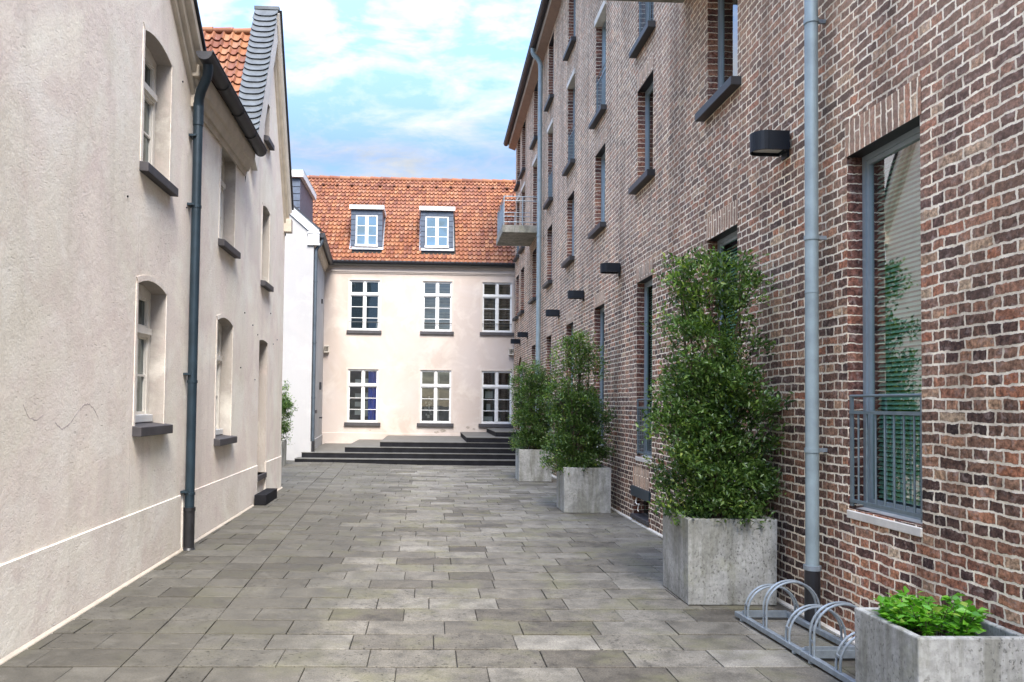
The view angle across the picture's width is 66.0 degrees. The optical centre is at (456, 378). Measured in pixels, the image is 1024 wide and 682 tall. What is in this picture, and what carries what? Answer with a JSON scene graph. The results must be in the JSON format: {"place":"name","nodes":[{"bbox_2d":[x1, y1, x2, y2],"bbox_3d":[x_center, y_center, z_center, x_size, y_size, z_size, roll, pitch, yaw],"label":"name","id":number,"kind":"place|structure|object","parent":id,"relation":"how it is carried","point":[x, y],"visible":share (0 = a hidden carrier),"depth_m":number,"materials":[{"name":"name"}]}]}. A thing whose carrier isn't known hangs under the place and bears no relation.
{"place":"outdoors","nodes":[
{"label":"outdoors","id":0,"kind":"place"},
{"bbox_2d":[197,0,540,179],"label":"sky","id":1,"kind":"structure","parent":0,"point":[376,88],"materials":[{"name":"blue"}]},
{"bbox_2d":[294,428,528,465],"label":"stone steps","id":2,"kind":"structure","parent":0,"point":[490,447],"depth_m":22.90,"materials":[{"name":"grey stone"}]},
{"bbox_2d":[0,460,855,681],"bbox_3d":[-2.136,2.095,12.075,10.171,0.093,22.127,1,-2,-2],"label":"paving","id":3,"kind":"structure","parent":0,"point":[303,553],"depth_m":6.62,"materials":[{"name":"grey stone"}]},
{"bbox_2d":[0,0,293,664],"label":"plaster house","id":4,"kind":"structure","parent":3,"relation":"on","point":[146,203],"depth_m":7.26,"materials":[{"name":"beige paint"}]},
{"bbox_2d":[132,275,172,436],"bbox_3d":[-3.118,-0.232,7.856,0.312,1.580,0.963,1,-2,-2],"label":"window","id":5,"kind":"structure","parent":4,"relation":"in","point":[143,424],"depth_m":8.08,"materials":[{"name":"beige paint"}]},
{"bbox_2d":[139,22,177,196],"bbox_3d":[-3.089,-2.715,7.943,0.312,1.510,0.943,1,-2,-2],"label":"window","id":6,"kind":"structure","parent":4,"relation":"in","point":[149,97],"depth_m":8.15,"materials":[{"name":"beige paint"}]},
{"bbox_2d":[214,314,236,445],"bbox_3d":[-3.266,0.005,10.826,0.313,1.790,0.983,1,-2,-2],"label":"window","id":7,"kind":"structure","parent":4,"relation":"in","point":[219,439],"depth_m":11.14,"materials":[{"name":"beige paint"}]},
{"bbox_2d":[218,145,240,258],"bbox_3d":[-3.236,-2.509,10.895,0.312,1.520,0.963,1,-2,-2],"label":"window","id":8,"kind":"structure","parent":4,"relation":"in","point":[222,243],"depth_m":11.20,"materials":[{"name":"beige paint"}]},
{"bbox_2d":[260,202,273,291],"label":"window","id":9,"kind":"structure","parent":4,"relation":"in","point":[263,283],"depth_m":13.42,"materials":[{"name":"beige paint"}]},
{"bbox_2d":[264,135,274,150],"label":"window","id":10,"kind":"structure","parent":4,"relation":"in","point":[267,140],"depth_m":13.49,"materials":[{"name":"beige paint"}]},
{"bbox_2d":[281,440,286,466],"bbox_3d":[-4.925,1.981,20.738,0.750,0.700,0.700,1,-2,-2],"label":"planter","id":11,"kind":"object","parent":3,"relation":"on","point":[283,449],"visible":0.22,"depth_m":20.69,"materials":[{"name":"concrete"}]},
{"bbox_2d":[281,378,298,444],"bbox_3d":[-4.771,0.886,20.775,1.292,1.850,1.172,1,-2,-2],"label":"shrub","id":12,"kind":"object","parent":11,"relation":"in","point":[287,406],"visible":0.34,"depth_m":20.71,"materials":[{"name":"green plant"}]},
{"bbox_2d":[281,169,332,459],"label":"white house","id":13,"kind":"structure","parent":3,"relation":"on","point":[308,255],"depth_m":22.85,"materials":[{"name":"paint"}]},
{"bbox_2d":[307,175,515,443],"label":"pink house","id":14,"kind":"structure","parent":3,"relation":"on","point":[419,298],"depth_m":27.89,"materials":[{"name":"paint"}]},
{"bbox_2d":[324,345,328,352],"bbox_3d":[-4.569,-1.051,27.621,0.170,0.240,0.157,1,-2,-2],"label":"wall lantern","id":15,"kind":"object","parent":14,"relation":"attached to","point":[326,348],"depth_m":27.58,"materials":[{"name":"stone"}]},
{"bbox_2d":[344,367,379,425],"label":"window","id":16,"kind":"structure","parent":14,"relation":"in","point":[362,383],"depth_m":27.79,"materials":[{"name":"white paint"}]},
{"bbox_2d":[347,278,381,333],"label":"window","id":17,"kind":"structure","parent":14,"relation":"in","point":[365,294],"depth_m":27.84,"materials":[{"name":"white paint"}]},
{"bbox_2d":[355,215,377,246],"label":"window","id":18,"kind":"structure","parent":14,"relation":"in","point":[366,225],"depth_m":28.13,"materials":[{"name":"white paint"}]},
{"bbox_2d":[417,368,453,426],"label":"window","id":19,"kind":"structure","parent":14,"relation":"in","point":[435,385],"depth_m":27.93,"materials":[{"name":"white paint"}]},
{"bbox_2d":[420,279,453,334],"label":"window","id":20,"kind":"structure","parent":14,"relation":"in","point":[437,298],"depth_m":27.99,"materials":[{"name":"white paint"}]},
{"bbox_2d":[425,216,448,247],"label":"window","id":21,"kind":"structure","parent":14,"relation":"in","point":[436,228],"depth_m":28.21,"materials":[{"name":"white paint"}]},
{"bbox_2d":[478,369,513,427],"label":"window","id":22,"kind":"structure","parent":14,"relation":"in","point":[495,405],"depth_m":28.16,"materials":[{"name":"white paint"}]},
{"bbox_2d":[480,280,513,335],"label":"window","id":23,"kind":"structure","parent":14,"relation":"in","point":[497,299],"depth_m":28.04,"materials":[{"name":"white paint"}]},
{"bbox_2d":[509,348,513,354],"bbox_3d":[1.946,-0.966,27.847,0.170,0.240,0.157,1,-2,-2],"label":"wall lantern","id":24,"kind":"object","parent":14,"relation":"attached to","point":[511,351],"depth_m":27.77,"materials":[{"name":"stone"}]},
{"bbox_2d":[515,448,551,481],"bbox_3d":[1.772,1.968,18.071,0.750,0.720,0.700,1,-2,-2],"label":"planter","id":25,"kind":"object","parent":3,"relation":"on","point":[528,468],"visible":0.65,"depth_m":17.72,"materials":[{"name":"concrete"}]},
{"bbox_2d":[508,356,556,454],"bbox_3d":[1.808,0.650,18.108,1.280,2.399,1.289,1,-2,-2],"label":"shrub","id":26,"kind":"object","parent":25,"relation":"in","point":[536,422],"visible":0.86,"depth_m":17.91,"materials":[{"name":"green plant"}]},
{"bbox_2d":[557,465,610,512],"bbox_3d":[2.080,1.789,12.882,0.760,0.720,0.740,1,-2,-2],"label":"planter","id":27,"kind":"object","parent":3,"relation":"on","point":[579,490],"visible":0.81,"depth_m":12.52,"materials":[{"name":"concrete"}]},
{"bbox_2d":[537,329,616,474],"bbox_3d":[2.001,0.381,12.956,1.352,2.442,1.237,0,-2,20],"label":"shrub","id":28,"kind":"object","parent":27,"relation":"in","point":[574,445],"visible":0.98,"depth_m":12.78,"materials":[{"name":"green plant"}]},
{"bbox_2d":[663,508,776,604],"bbox_3d":[2.359,1.584,7.102,0.780,0.735,0.740,1,-2,-2],"label":"planter","id":29,"kind":"object","parent":3,"relation":"on","point":[710,561],"visible":0.77,"depth_m":6.74,"materials":[{"name":"concrete"}]},
{"bbox_2d":[635,243,797,529],"bbox_3d":[2.333,0.080,7.161,1.386,2.701,1.322,1,-2,-2],"label":"shrub","id":30,"kind":"object","parent":29,"relation":"in","point":[716,470],"visible":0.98,"depth_m":6.97,"materials":[{"name":"green plant"}]},
{"bbox_2d":[496,0,1023,644],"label":"brick building","id":31,"kind":"structure","parent":3,"relation":"on","point":[878,214],"depth_m":6.12,"materials":[{"name":"brick"},{"name":"metal"},{"name":"glass"}]},
{"bbox_2d":[510,339,519,344],"bbox_3d":[1.947,-1.213,25.924,0.317,0.195,0.211,1,-2,-2],"label":"wall lamp","id":32,"kind":"object","parent":31,"relation":"attached to","point":[515,341],"visible":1,"depth_m":25.82,"materials":[{"name":"metal"}]},
{"bbox_2d":[512,267,518,320],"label":"window","id":33,"kind":"structure","parent":31,"relation":"in","point":[515,318],"depth_m":26.86,"materials":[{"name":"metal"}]},
{"bbox_2d":[513,194,519,261],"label":"window","id":34,"kind":"structure","parent":31,"relation":"in","point":[516,257],"depth_m":26.93,"materials":[{"name":"metal"}]},
{"bbox_2d":[514,137,519,191],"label":"window","id":35,"kind":"structure","parent":31,"relation":"in","point":[516,187],"depth_m":26.93,"materials":[{"name":"metal"}]},
{"bbox_2d":[517,259,523,315],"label":"window","id":36,"kind":"structure","parent":31,"relation":"in","point":[520,312],"depth_m":25.46,"materials":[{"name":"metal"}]},
{"bbox_2d":[517,182,524,253],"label":"window","id":37,"kind":"structure","parent":31,"relation":"in","point":[521,248],"depth_m":25.54,"materials":[{"name":"metal"}]},
{"bbox_2d":[518,118,525,178],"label":"window","id":38,"kind":"structure","parent":31,"relation":"in","point":[523,169],"depth_m":25.55,"materials":[{"name":"metal"}]},
{"bbox_2d":[517,332,527,338],"bbox_3d":[2.025,-1.331,24.058,0.317,0.195,0.211,1,-2,-2],"label":"wall lamp","id":39,"kind":"object","parent":31,"relation":"attached to","point":[522,334],"visible":1,"depth_m":23.96,"materials":[{"name":"metal"}]},
{"bbox_2d":[528,240,535,303],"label":"window","id":40,"kind":"structure","parent":31,"relation":"in","point":[533,299],"depth_m":22.79,"materials":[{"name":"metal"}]},
{"bbox_2d":[531,335,535,407],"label":"window","id":41,"kind":"structure","parent":31,"relation":"in","point":[533,339],"depth_m":22.73,"materials":[{"name":"metal"}]},
{"bbox_2d":[529,80,537,149],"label":"window","id":42,"kind":"structure","parent":31,"relation":"in","point":[534,140],"depth_m":22.92,"materials":[{"name":"metal"}]},
{"bbox_2d":[532,154,536,166],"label":"window","id":43,"kind":"structure","parent":31,"relation":"in","point":[534,164],"depth_m":22.97,"materials":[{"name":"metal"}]},
{"bbox_2d":[542,214,551,288],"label":"window","id":44,"kind":"structure","parent":31,"relation":"in","point":[549,222],"depth_m":20.07,"materials":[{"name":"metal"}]},
{"bbox_2d":[543,118,552,209],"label":"window","id":45,"kind":"structure","parent":31,"relation":"in","point":[550,128],"depth_m":20.16,"materials":[{"name":"metal"}]},
{"bbox_2d":[546,325,550,431],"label":"window","id":46,"kind":"structure","parent":31,"relation":"in","point":[548,330],"depth_m":20.00,"materials":[{"name":"metal"}]},
{"bbox_2d":[544,29,553,111],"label":"window","id":47,"kind":"structure","parent":31,"relation":"in","point":[551,43],"depth_m":20.25,"materials":[{"name":"metal"}]},
{"bbox_2d":[546,309,558,318],"bbox_3d":[2.257,-1.523,18.466,0.317,0.195,0.211,1,-2,-2],"label":"wall lamp","id":48,"kind":"object","parent":31,"relation":"attached to","point":[552,312],"visible":1,"depth_m":18.36,"materials":[{"name":"metal"}]},
{"bbox_2d":[561,179,574,267],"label":"window","id":49,"kind":"structure","parent":31,"relation":"in","point":[570,190],"depth_m":17.43,"materials":[{"name":"metal"}]},
{"bbox_2d":[562,68,574,175],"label":"window","id":50,"kind":"structure","parent":31,"relation":"in","point":[571,82],"depth_m":17.35,"materials":[{"name":"metal"}]},
{"bbox_2d":[566,310,572,426],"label":"window","id":51,"kind":"structure","parent":31,"relation":"in","point":[569,316],"depth_m":17.28,"materials":[{"name":"metal"}]},
{"bbox_2d":[563,0,575,60],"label":"window","id":52,"kind":"structure","parent":31,"relation":"in","point":[572,40],"depth_m":17.41,"materials":[{"name":"metal"}]},
{"bbox_2d":[568,290,583,300],"bbox_3d":[2.375,-1.651,15.631,0.317,0.195,0.211,1,-2,-2],"label":"wall lamp","id":53,"kind":"object","parent":31,"relation":"attached to","point":[575,294],"visible":1,"depth_m":15.53,"materials":[{"name":"metal"}]},
{"bbox_2d":[588,128,605,238],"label":"window","id":54,"kind":"structure","parent":31,"relation":"in","point":[600,144],"depth_m":14.56,"materials":[{"name":"metal"}]},
{"bbox_2d":[588,0,606,128],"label":"window","id":55,"kind":"structure","parent":31,"relation":"in","point":[600,21],"depth_m":14.52,"materials":[{"name":"metal"}]},
{"bbox_2d":[594,289,604,445],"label":"window","id":56,"kind":"structure","parent":31,"relation":"in","point":[599,297],"depth_m":14.51,"materials":[{"name":"metal"}]},
{"bbox_2d":[600,263,620,276],"bbox_3d":[2.494,-1.770,12.745,0.317,0.195,0.211,1,-2,-2],"label":"wall lamp","id":57,"kind":"object","parent":31,"relation":"attached to","point":[609,268],"visible":1,"depth_m":12.65,"materials":[{"name":"metal"}]},
{"bbox_2d":[630,466,650,525],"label":"cellar window","id":58,"kind":"structure","parent":31,"relation":"in","point":[640,475],"depth_m":11.37,"materials":[{"name":"metal"}]},
{"bbox_2d":[628,51,654,194],"bbox_3d":[3.057,-3.683,11.399,0.866,1.782,1.012,1,-2,-2],"label":"window","id":59,"kind":"structure","parent":31,"relation":"in","point":[645,77],"depth_m":11.71,"materials":[{"name":"metal"}]},
{"bbox_2d":[629,2,655,57],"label":"window","id":60,"kind":"structure","parent":31,"relation":"in","point":[650,25],"depth_m":11.44,"materials":[{"name":"metal"}]},
{"bbox_2d":[635,256,652,463],"bbox_3d":[3.065,-0.244,11.295,0.767,2.888,0.914,1,-2,-2],"label":"window","id":61,"kind":"structure","parent":31,"relation":"in","point":[644,275],"depth_m":11.62,"materials":[{"name":"metal"}]},
{"bbox_2d":[695,0,741,121],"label":"window","id":62,"kind":"structure","parent":31,"relation":"in","point":[729,81],"depth_m":8.85,"materials":[{"name":"metal"}]},
{"bbox_2d":[706,199,737,428],"bbox_3d":[3.186,-0.349,8.360,0.768,2.917,0.954,1,-2,-2],"label":"window","id":63,"kind":"structure","parent":31,"relation":"in","point":[721,227],"depth_m":8.54,"materials":[{"name":"metal"}]},
{"bbox_2d":[750,130,789,160],"bbox_3d":[2.738,-2.040,6.886,0.317,0.215,0.211,1,-2,-2],"label":"wall lamp","id":64,"kind":"object","parent":31,"relation":"attached to","point":[769,143],"visible":1,"depth_m":6.79,"materials":[{"name":"metal"}]},
{"bbox_2d":[845,75,922,536],"bbox_3d":[3.307,-0.454,5.444,0.768,2.947,0.974,1,-2,-2],"label":"window","id":65,"kind":"structure","parent":31,"relation":"in","point":[886,137],"depth_m":5.71,"materials":[{"name":"glass"}]},
{"bbox_2d":[735,579,854,654],"bbox_3d":[2.509,1.710,5.842,0.442,0.408,1.025,1,-2,-5],"label":"bike rack","id":66,"kind":"object","parent":3,"relation":"on","point":[745,615],"visible":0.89,"depth_m":5.84,"materials":[{"name":"metal"}]},
{"bbox_2d":[801,601,856,681],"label":"bike rack","id":67,"kind":"object","parent":3,"relation":"on","point":[813,656],"visible":0.34,"depth_m":5.19,"materials":[{"name":"metal"}]},
{"bbox_2d":[854,607,1023,681],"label":"planter","id":68,"kind":"object","parent":3,"relation":"on","point":[886,650],"visible":0.89,"depth_m":3.96,"materials":[{"name":"concrete"}]},
{"bbox_2d":[873,586,992,635],"bbox_3d":[2.587,1.329,4.274,0.555,0.298,0.531,-1,-2,38],"label":"leafy plant","id":69,"kind":"object","parent":68,"relation":"in","point":[925,616],"visible":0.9,"depth_m":4.19,"materials":[{"name":"green plant"}]}
]}

